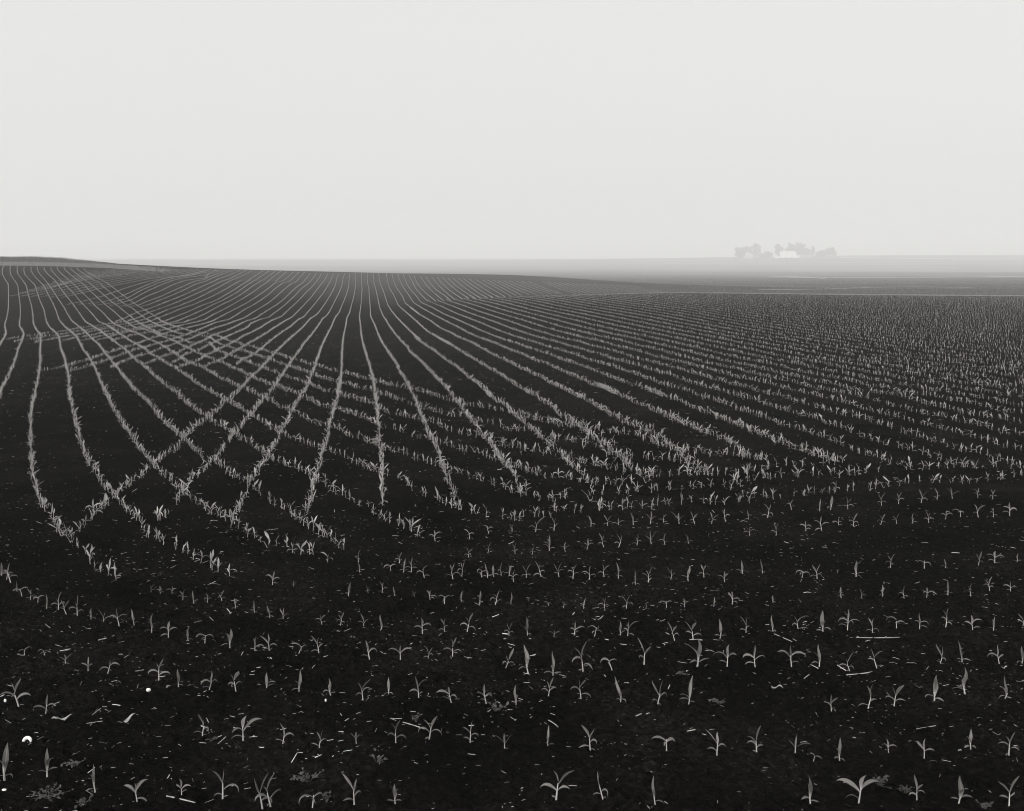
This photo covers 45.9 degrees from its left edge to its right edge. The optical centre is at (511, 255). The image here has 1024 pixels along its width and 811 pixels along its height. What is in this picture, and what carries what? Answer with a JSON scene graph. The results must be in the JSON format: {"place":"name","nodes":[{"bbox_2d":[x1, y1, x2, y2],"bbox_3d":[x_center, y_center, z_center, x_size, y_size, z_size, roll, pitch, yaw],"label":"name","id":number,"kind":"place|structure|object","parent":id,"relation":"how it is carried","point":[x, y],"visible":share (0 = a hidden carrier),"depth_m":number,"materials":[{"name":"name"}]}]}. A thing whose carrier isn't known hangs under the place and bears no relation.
{"place":"outdoors","nodes":[
{"label":"outdoors","id":0,"kind":"place"},
{"bbox_2d":[0,255,117,264],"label":"tall grass","id":1,"kind":"structure","parent":0,"point":[30,259],"depth_m":171.95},
{"bbox_2d":[0,261,171,271],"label":"grass","id":2,"kind":"structure","parent":0,"point":[64,264],"depth_m":163.05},
{"bbox_2d":[0,255,1023,810],"bbox_3d":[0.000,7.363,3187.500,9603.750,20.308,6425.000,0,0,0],"label":"ground","id":3,"kind":"structure","parent":0,"point":[688,769],"depth_m":12.02,"materials":[{"name":"soil"}]},
{"bbox_2d":[0,743,12,780],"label":"corn seedling","id":4,"kind":"object","parent":3,"relation":"on","point":[5,760],"visible":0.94,"depth_m":6.42,"materials":[{"name":"grey plant"}]},
{"bbox_2d":[0,679,30,706],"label":"corn seedling","id":5,"kind":"object","parent":3,"relation":"on","point":[21,694],"visible":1,"depth_m":7.40,"materials":[{"name":"grey plant"}]},
{"bbox_2d":[33,695,54,713],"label":"corn seedling","id":6,"kind":"object","parent":3,"relation":"on","point":[46,701],"visible":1,"depth_m":7.31,"materials":[{"name":"grey plant"}]},
{"bbox_2d":[40,749,56,776],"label":"corn seedling","id":7,"kind":"object","parent":3,"relation":"on","point":[47,760],"visible":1,"depth_m":6.38,"materials":[{"name":"grey plant"}]},
{"bbox_2d":[29,782,68,801],"bbox_3d":[-2.323,2.704,6.082,0.190,0.063,0.175,0,0,-26],"label":"weed","id":8,"kind":"object","parent":3,"relation":"on","point":[44,796],"visible":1,"depth_m":6.08,"materials":[{"name":"grey plant"}]},
{"bbox_2d":[60,758,85,767],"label":"weed","id":9,"kind":"object","parent":3,"relation":"on","point":[72,763],"visible":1,"depth_m":6.55,"materials":[{"name":"grey plant"}]},
{"bbox_2d":[74,794,92,808],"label":"weed","id":10,"kind":"object","parent":3,"relation":"on","point":[81,801],"visible":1,"depth_m":6.07,"materials":[{"name":"grey plant"}]},
{"bbox_2d":[87,764,95,792],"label":"corn seedling","id":11,"kind":"object","parent":3,"relation":"on","point":[93,775],"visible":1,"depth_m":6.27,"materials":[{"name":"grey plant"}]},
{"bbox_2d":[99,661,118,673],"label":"corn seedling","id":12,"kind":"object","parent":3,"relation":"on","point":[110,663],"visible":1,"depth_m":8.07,"materials":[{"name":"grey plant"}]},
{"bbox_2d":[124,779,147,801],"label":"corn seedling","id":13,"kind":"object","parent":3,"relation":"on","point":[136,786],"visible":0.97,"depth_m":6.20,"materials":[{"name":"grey plant"}]},
{"bbox_2d":[148,659,169,680],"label":"corn seedling","id":14,"kind":"object","parent":3,"relation":"on","point":[158,669],"visible":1,"depth_m":7.93,"materials":[{"name":"grey plant"}]},
{"bbox_2d":[161,622,175,637],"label":"corn seedling","id":15,"kind":"object","parent":3,"relation":"on","point":[168,626],"visible":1,"depth_m":8.81,"materials":[{"name":"grey plant"}]},
{"bbox_2d":[176,779,190,794],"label":"corn seedling","id":16,"kind":"object","parent":3,"relation":"on","point":[183,786],"visible":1,"depth_m":6.16,"materials":[{"name":"grey plant"}]},
{"bbox_2d":[195,714,208,735],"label":"corn seedling","id":17,"kind":"object","parent":3,"relation":"on","point":[207,727],"visible":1,"depth_m":6.95,"materials":[{"name":"grey plant"}]},
{"bbox_2d":[201,670,217,689],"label":"corn seedling","id":18,"kind":"object","parent":3,"relation":"on","point":[208,680],"visible":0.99,"depth_m":7.80,"materials":[{"name":"grey plant"}]},
{"bbox_2d":[213,771,238,798],"bbox_3d":[-1.472,2.713,6.199,0.135,0.168,0.051,0,0,-24],"label":"corn seedling","id":19,"kind":"object","parent":3,"relation":"on","point":[218,775],"visible":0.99,"depth_m":6.20,"materials":[{"name":"grey plant"}]},
{"bbox_2d":[221,630,232,647],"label":"corn seedling","id":20,"kind":"object","parent":3,"relation":"on","point":[230,636],"visible":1,"depth_m":8.60,"materials":[{"name":"grey plant"}]},
{"bbox_2d":[228,671,239,690],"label":"corn seedling","id":21,"kind":"object","parent":3,"relation":"on","point":[236,674],"visible":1,"depth_m":7.74,"materials":[{"name":"grey plant"}]},
{"bbox_2d":[231,716,260,740],"bbox_3d":[-1.514,2.704,6.905,0.191,0.151,0.038,0,0,-35],"label":"corn seedling","id":22,"kind":"object","parent":3,"relation":"on","point":[247,724],"visible":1,"depth_m":6.90,"materials":[{"name":"grey plant"}]},
{"bbox_2d":[254,774,271,808],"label":"corn seedling","id":23,"kind":"object","parent":3,"relation":"on","point":[270,799],"visible":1,"depth_m":6.07,"materials":[{"name":"grey plant"}]},
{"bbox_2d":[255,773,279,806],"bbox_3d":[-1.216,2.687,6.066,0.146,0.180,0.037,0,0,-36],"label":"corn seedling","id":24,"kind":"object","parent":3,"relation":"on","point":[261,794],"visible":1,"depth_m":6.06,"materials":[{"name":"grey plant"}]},
{"bbox_2d":[276,723,293,743],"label":"corn seedling","id":25,"kind":"object","parent":3,"relation":"on","point":[285,734],"visible":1,"depth_m":6.86,"materials":[{"name":"grey plant"}]},
{"bbox_2d":[292,671,301,689],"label":"corn seedling","id":26,"kind":"object","parent":3,"relation":"on","point":[300,680],"visible":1,"depth_m":7.65,"materials":[{"name":"grey plant"}]},
{"bbox_2d":[293,767,324,781],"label":"weed","id":27,"kind":"object","parent":3,"relation":"on","point":[307,776],"visible":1,"depth_m":6.31,"materials":[{"name":"grey plant"}]},
{"bbox_2d":[299,792,322,807],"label":"corn seedling","id":28,"kind":"object","parent":3,"relation":"on","point":[313,796],"visible":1,"depth_m":6.05,"materials":[{"name":"grey plant"}]},
{"bbox_2d":[322,791,330,802],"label":"weed","id":29,"kind":"object","parent":3,"relation":"on","point":[325,795],"visible":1,"depth_m":6.09,"materials":[{"name":"grey plant"}]},
{"bbox_2d":[342,773,359,804],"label":"corn seedling","id":30,"kind":"object","parent":3,"relation":"on","point":[350,784],"visible":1,"depth_m":6.02,"materials":[{"name":"grey plant"}]},
{"bbox_2d":[361,642,376,659],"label":"corn seedling","id":31,"kind":"object","parent":3,"relation":"on","point":[367,646],"visible":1,"depth_m":8.34,"materials":[{"name":"grey plant"}]},
{"bbox_2d":[369,754,386,764],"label":"weed","id":32,"kind":"object","parent":3,"relation":"on","point":[379,759],"visible":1,"depth_m":6.43,"materials":[{"name":"grey plant"}]},
{"bbox_2d":[388,784,401,803],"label":"corn seedling","id":33,"kind":"object","parent":3,"relation":"on","point":[394,792],"visible":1,"depth_m":6.01,"materials":[{"name":"grey plant"}]},
{"bbox_2d":[388,721,405,742],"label":"corn seedling","id":34,"kind":"object","parent":3,"relation":"on","point":[395,731],"visible":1,"depth_m":6.74,"materials":[{"name":"grey plant"}]},
{"bbox_2d":[390,646,411,659],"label":"corn seedling","id":35,"kind":"object","parent":3,"relation":"on","point":[399,651],"visible":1,"depth_m":8.35,"materials":[{"name":"grey plant"}]},
{"bbox_2d":[409,676,427,697],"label":"corn seedling","id":36,"kind":"object","parent":3,"relation":"on","point":[417,687],"visible":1,"depth_m":7.48,"materials":[{"name":"grey plant"}]},
{"bbox_2d":[415,618,430,633],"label":"corn seedling","id":37,"kind":"object","parent":3,"relation":"on","point":[422,621],"visible":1,"depth_m":9.08,"materials":[{"name":"grey plant"}]},
{"bbox_2d":[418,716,441,738],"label":"corn seedling","id":38,"kind":"object","parent":3,"relation":"on","point":[433,721],"visible":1,"depth_m":6.75,"materials":[{"name":"grey plant"}]},
{"bbox_2d":[436,687,456,702],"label":"corn seedling","id":39,"kind":"object","parent":3,"relation":"on","point":[448,692],"visible":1,"depth_m":7.47,"materials":[{"name":"grey plant"}]},
{"bbox_2d":[463,723,477,742],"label":"corn seedling","id":40,"kind":"object","parent":3,"relation":"on","point":[470,733],"visible":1,"depth_m":6.75,"materials":[{"name":"grey plant"}]},
{"bbox_2d":[477,685,491,703],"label":"corn seedling","id":41,"kind":"object","parent":3,"relation":"on","point":[487,694],"visible":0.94,"depth_m":7.44,"materials":[{"name":"grey plant"}]},
{"bbox_2d":[485,699,508,710],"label":"weed","id":42,"kind":"object","parent":3,"relation":"on","point":[495,708],"visible":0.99,"depth_m":7.30,"materials":[{"name":"grey plant"}]},
{"bbox_2d":[0,266,1023,578],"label":"corn rows","id":43,"kind":"object","parent":3,"relation":"on","point":[380,438],"visible":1,"depth_m":31.14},
{"bbox_2d":[0,324,1023,810],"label":"crop residue","id":44,"kind":"object","parent":3,"relation":"on","point":[492,616],"visible":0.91,"depth_m":9.38,"materials":[{"name":"plant"}]},
{"bbox_2d":[512,685,520,704],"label":"corn seedling","id":45,"kind":"object","parent":3,"relation":"on","point":[515,697],"visible":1,"depth_m":7.43,"materials":[{"name":"grey plant"}]},
{"bbox_2d":[518,645,528,673],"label":"corn seedling","id":46,"kind":"object","parent":3,"relation":"on","point":[526,656],"visible":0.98,"depth_m":8.17,"materials":[{"name":"grey plant"}]},
{"bbox_2d":[544,652,559,674],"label":"corn seedling","id":47,"kind":"object","parent":3,"relation":"on","point":[553,664],"visible":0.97,"depth_m":8.13,"materials":[{"name":"grey plant"}]},
{"bbox_2d":[541,770,573,799],"bbox_3d":[0.226,2.643,6.039,0.172,0.164,0.056,0,0,17],"label":"corn seedling","id":48,"kind":"object","parent":3,"relation":"on","point":[553,787],"visible":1,"depth_m":6.03,"materials":[{"name":"grey plant"}]},
{"bbox_2d":[571,680,590,698],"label":"corn seedling","id":49,"kind":"object","parent":3,"relation":"on","point":[582,683],"visible":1,"depth_m":7.46,"materials":[{"name":"grey plant"}]},
{"bbox_2d":[572,641,592,671],"bbox_3d":[0.477,2.709,8.140,0.140,0.219,0.081,0,0,9],"label":"corn seedling","id":50,"kind":"object","parent":3,"relation":"on","point":[575,657],"visible":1,"depth_m":8.15,"materials":[{"name":"grey plant"}]},
{"bbox_2d":[579,725,596,750],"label":"corn seedling","id":51,"kind":"object","parent":3,"relation":"on","point":[587,732],"visible":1,"depth_m":6.63,"materials":[{"name":"grey plant"}]},
{"bbox_2d":[593,772,607,799],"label":"corn seedling","id":52,"kind":"object","parent":3,"relation":"on","point":[600,788],"visible":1,"depth_m":6.02,"materials":[{"name":"grey plant"}]},
{"bbox_2d":[615,678,625,701],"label":"corn seedling","id":53,"kind":"object","parent":3,"relation":"on","point":[618,690],"visible":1,"depth_m":7.45,"materials":[{"name":"grey plant"}]},
{"bbox_2d":[638,639,650,664],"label":"corn seedling","id":54,"kind":"object","parent":3,"relation":"on","point":[647,649],"visible":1,"depth_m":8.13,"materials":[{"name":"grey plant"}]},
{"bbox_2d":[652,776,662,804],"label":"corn seedling","id":55,"kind":"object","parent":3,"relation":"on","point":[653,789],"visible":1,"depth_m":6.02,"materials":[{"name":"grey plant"}]},
{"bbox_2d":[652,681,666,704],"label":"corn seedling","id":56,"kind":"object","parent":3,"relation":"on","point":[658,693],"visible":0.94,"depth_m":7.41,"materials":[{"name":"grey plant"}]},
{"bbox_2d":[653,736,674,750],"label":"corn seedling","id":57,"kind":"object","parent":3,"relation":"on","point":[669,739],"visible":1,"depth_m":6.66,"materials":[{"name":"grey plant"}]},
{"bbox_2d":[680,676,694,703],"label":"corn seedling","id":58,"kind":"object","parent":3,"relation":"on","point":[690,688],"visible":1,"depth_m":7.43,"materials":[{"name":"grey plant"}]},
{"bbox_2d":[686,622,701,638],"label":"corn seedling","id":59,"kind":"object","parent":3,"relation":"on","point":[693,625],"visible":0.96,"depth_m":8.96,"materials":[{"name":"grey plant"}]},
{"bbox_2d":[687,639,707,666],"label":"corn seedling","id":60,"kind":"object","parent":3,"relation":"on","point":[698,652],"visible":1,"depth_m":8.13,"materials":[{"name":"grey plant"}]},
{"bbox_2d":[705,729,725,755],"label":"corn seedling","id":61,"kind":"object","parent":3,"relation":"on","point":[717,739],"visible":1,"depth_m":6.63,"materials":[{"name":"grey plant"}]},
{"bbox_2d":[707,698,724,703],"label":"weed","id":62,"kind":"object","parent":3,"relation":"on","point":[715,700],"visible":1,"depth_m":7.43,"materials":[{"name":"grey plant"}]},
{"bbox_2d":[716,619,722,637],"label":"corn seedling","id":63,"kind":"object","parent":3,"relation":"on","point":[720,627],"visible":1,"depth_m":8.97,"materials":[{"name":"grey plant"}]},
{"bbox_2d":[713,645,735,666],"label":"corn seedling","id":64,"kind":"object","parent":3,"relation":"on","point":[727,652],"visible":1,"depth_m":8.19,"materials":[{"name":"grey plant"}]},
{"bbox_2d":[734,247,745,258],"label":"tree","id":65,"kind":"object","parent":3,"relation":"on","point":[739,253],"visible":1,"depth_m":2067.20,"materials":[{"name":"grey plant"}]},
{"bbox_2d":[744,252,752,258],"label":"farmhouse","id":66,"kind":"object","parent":3,"relation":"on","point":[748,255],"visible":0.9,"depth_m":2083.00,"materials":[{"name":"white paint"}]},
{"bbox_2d":[743,647,764,666],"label":"corn seedling","id":67,"kind":"object","parent":3,"relation":"on","point":[747,654],"visible":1,"depth_m":8.22,"materials":[{"name":"grey plant"}]},
{"bbox_2d":[747,726,762,751],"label":"corn seedling","id":68,"kind":"object","parent":3,"relation":"on","point":[752,741],"visible":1,"depth_m":6.68,"materials":[{"name":"grey plant"}]},
{"bbox_2d":[751,243,760,256],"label":"tree","id":69,"kind":"object","parent":3,"relation":"on","point":[756,251],"visible":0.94,"depth_m":2181.97,"materials":[{"name":"grey plant"}]},
{"bbox_2d":[494,274,1023,295],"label":"crop","id":70,"kind":"object","parent":3,"relation":"on","point":[832,284],"visible":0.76,"depth_m":292.96,"materials":[{"name":"grey plant"}]},
{"bbox_2d":[762,251,772,258],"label":"tree","id":71,"kind":"object","parent":3,"relation":"on","point":[766,255],"visible":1,"depth_m":2049.28,"materials":[{"name":"grey plant"}]},
{"bbox_2d":[774,244,783,255],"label":"tree","id":72,"kind":"object","parent":3,"relation":"on","point":[778,248],"visible":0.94,"depth_m":2201.33,"materials":[{"name":"grey plant"}]},
{"bbox_2d":[780,251,795,257],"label":"barn","id":73,"kind":"structure","parent":3,"relation":"on","point":[786,254],"depth_m":2114.50,"materials":[{"name":"white paint"}]},
{"bbox_2d":[784,243,793,250],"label":"tree","id":74,"kind":"object","parent":3,"relation":"on","point":[790,247],"visible":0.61,"depth_m":2220.93,"materials":[{"name":"grey plant"}]},
{"bbox_2d":[778,645,805,666],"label":"corn seedling","id":75,"kind":"object","parent":3,"relation":"on","point":[791,654],"visible":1,"depth_m":8.19,"materials":[{"name":"grey plant"}]},
{"bbox_2d":[793,242,805,256],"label":"tree","id":76,"kind":"object","parent":3,"relation":"on","point":[798,249],"visible":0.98,"depth_m":2199.96,"materials":[{"name":"grey plant"}]},
{"bbox_2d":[802,248,810,256],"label":"tree","id":77,"kind":"object","parent":3,"relation":"on","point":[806,251],"visible":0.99,"depth_m":2186.96,"materials":[{"name":"grey plant"}]},
{"bbox_2d":[801,777,818,803],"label":"corn seedling","id":78,"kind":"object","parent":3,"relation":"on","point":[810,787],"visible":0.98,"depth_m":6.05,"materials":[{"name":"grey plant"}]},
{"bbox_2d":[811,646,820,666],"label":"corn seedling","id":79,"kind":"object","parent":3,"relation":"on","point":[819,654],"visible":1,"depth_m":8.21,"materials":[{"name":"grey plant"}]},
{"bbox_2d":[817,250,828,256],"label":"tree","id":80,"kind":"object","parent":3,"relation":"on","point":[822,253],"visible":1,"depth_m":2125.18,"materials":[{"name":"grey plant"}]},
{"bbox_2d":[817,611,830,631],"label":"corn seedling","id":81,"kind":"object","parent":3,"relation":"on","point":[822,621],"visible":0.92,"depth_m":8.97,"materials":[{"name":"grey plant"}]},
{"bbox_2d":[825,247,834,255],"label":"tree","id":82,"kind":"object","parent":3,"relation":"on","point":[830,250],"visible":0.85,"depth_m":2180.54,"materials":[{"name":"grey plant"}]},
{"bbox_2d":[834,739,844,760],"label":"corn seedling","id":83,"kind":"object","parent":3,"relation":"on","point":[839,749],"visible":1,"depth_m":6.66,"materials":[{"name":"grey plant"}]},
{"bbox_2d":[838,610,858,629],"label":"corn seedling","id":84,"kind":"object","parent":3,"relation":"on","point":[848,619],"visible":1,"depth_m":9.00,"materials":[{"name":"grey plant"}]},
{"bbox_2d":[836,775,877,803],"bbox_3d":[1.725,2.671,6.035,0.206,0.154,0.045,0,0,16],"label":"corn seedling","id":85,"kind":"object","parent":3,"relation":"on","point":[861,784],"visible":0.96,"depth_m":6.04,"materials":[{"name":"grey plant"}]},
{"bbox_2d":[858,684,875,708],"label":"corn seedling","id":86,"kind":"object","parent":3,"relation":"on","point":[869,689],"visible":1,"depth_m":7.48,"materials":[{"name":"grey plant"}]},
{"bbox_2d":[856,637,899,637],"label":"dry stalk","id":87,"kind":"object","parent":3,"relation":"on","point":[878,637],"visible":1,"depth_m":8.86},
{"bbox_2d":[872,773,891,788],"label":"weed","id":88,"kind":"object","parent":3,"relation":"on","point":[881,781],"visible":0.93,"depth_m":6.21,"materials":[{"name":"grey plant"}]},
{"bbox_2d":[886,685,904,705],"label":"corn seedling","id":89,"kind":"object","parent":3,"relation":"on","point":[898,690],"visible":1,"depth_m":7.48,"materials":[{"name":"grey plant"}]},
{"bbox_2d":[897,785,911,792],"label":"weed","id":90,"kind":"object","parent":3,"relation":"on","point":[906,788],"visible":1,"depth_m":6.18,"materials":[{"name":"grey plant"}]},
{"bbox_2d":[909,775,924,799],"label":"corn seedling","id":91,"kind":"object","parent":3,"relation":"on","point":[917,786],"visible":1,"depth_m":6.05,"materials":[{"name":"grey plant"}]},
{"bbox_2d":[917,739,932,758],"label":"corn seedling","id":92,"kind":"object","parent":3,"relation":"on","point":[921,746],"visible":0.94,"depth_m":6.68,"materials":[{"name":"grey plant"}]},
{"bbox_2d":[925,675,942,700],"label":"corn seedling","id":93,"kind":"object","parent":3,"relation":"on","point":[935,686],"visible":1,"depth_m":7.49,"materials":[{"name":"grey plant"}]},
{"bbox_2d":[952,669,967,693],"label":"corn seedling","id":94,"kind":"object","parent":3,"relation":"on","point":[964,679],"visible":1,"depth_m":7.49,"materials":[{"name":"grey plant"}]},
{"bbox_2d":[951,776,972,803],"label":"corn seedling","id":95,"kind":"object","parent":3,"relation":"on","point":[961,788],"visible":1,"depth_m":5.95,"materials":[{"name":"grey plant"}]},
{"bbox_2d":[964,730,975,748],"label":"corn seedling","id":96,"kind":"object","parent":3,"relation":"on","point":[970,737],"visible":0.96,"depth_m":6.70,"materials":[{"name":"grey plant"}]},
{"bbox_2d":[965,615,980,629],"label":"corn seedling","id":97,"kind":"object","parent":3,"relation":"on","point":[972,619],"visible":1,"depth_m":9.18,"materials":[{"name":"grey plant"}]},
{"bbox_2d":[976,799,993,808],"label":"weed","id":98,"kind":"object","parent":3,"relation":"on","point":[983,805],"visible":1,"depth_m":5.97,"materials":[{"name":"grey plant"}]},
{"bbox_2d":[987,646,1003,663],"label":"corn seedling","id":99,"kind":"object","parent":3,"relation":"on","point":[997,654],"visible":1,"depth_m":8.35,"materials":[{"name":"grey plant"}]},
{"bbox_2d":[999,676,1010,697],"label":"corn seedling","id":100,"kind":"object","parent":3,"relation":"on","point":[1005,689],"visible":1,"depth_m":7.52,"materials":[{"name":"grey plant"}]},
{"bbox_2d":[998,733,1018,755],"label":"corn seedling","id":101,"kind":"object","parent":3,"relation":"on","point":[1008,753],"visible":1,"depth_m":6.71,"materials":[{"name":"grey plant"}]},
{"bbox_2d":[999,775,1019,805],"bbox_3d":[2.453,2.641,5.972,0.086,0.165,0.051,0,0,-10],"label":"corn seedling","id":102,"kind":"object","parent":3,"relation":"on","point":[1013,782],"visible":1,"depth_m":5.96,"materials":[{"name":"grey plant"}]},
{"bbox_2d":[0,0,1023,258],"label":"sky","id":103,"kind":"structure","parent":0,"point":[582,129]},
{"bbox_2d":[769,287,869,289],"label":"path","id":104,"kind":"structure","parent":0,"point":[799,289],"depth_m":171.56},
{"bbox_2d":[840,257,944,258],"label":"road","id":105,"kind":"structure","parent":0,"point":[902,258],"depth_m":1974.91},
{"bbox_2d":[768,276,1023,277],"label":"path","id":106,"kind":"structure","parent":0,"point":[887,277],"depth_m":514.06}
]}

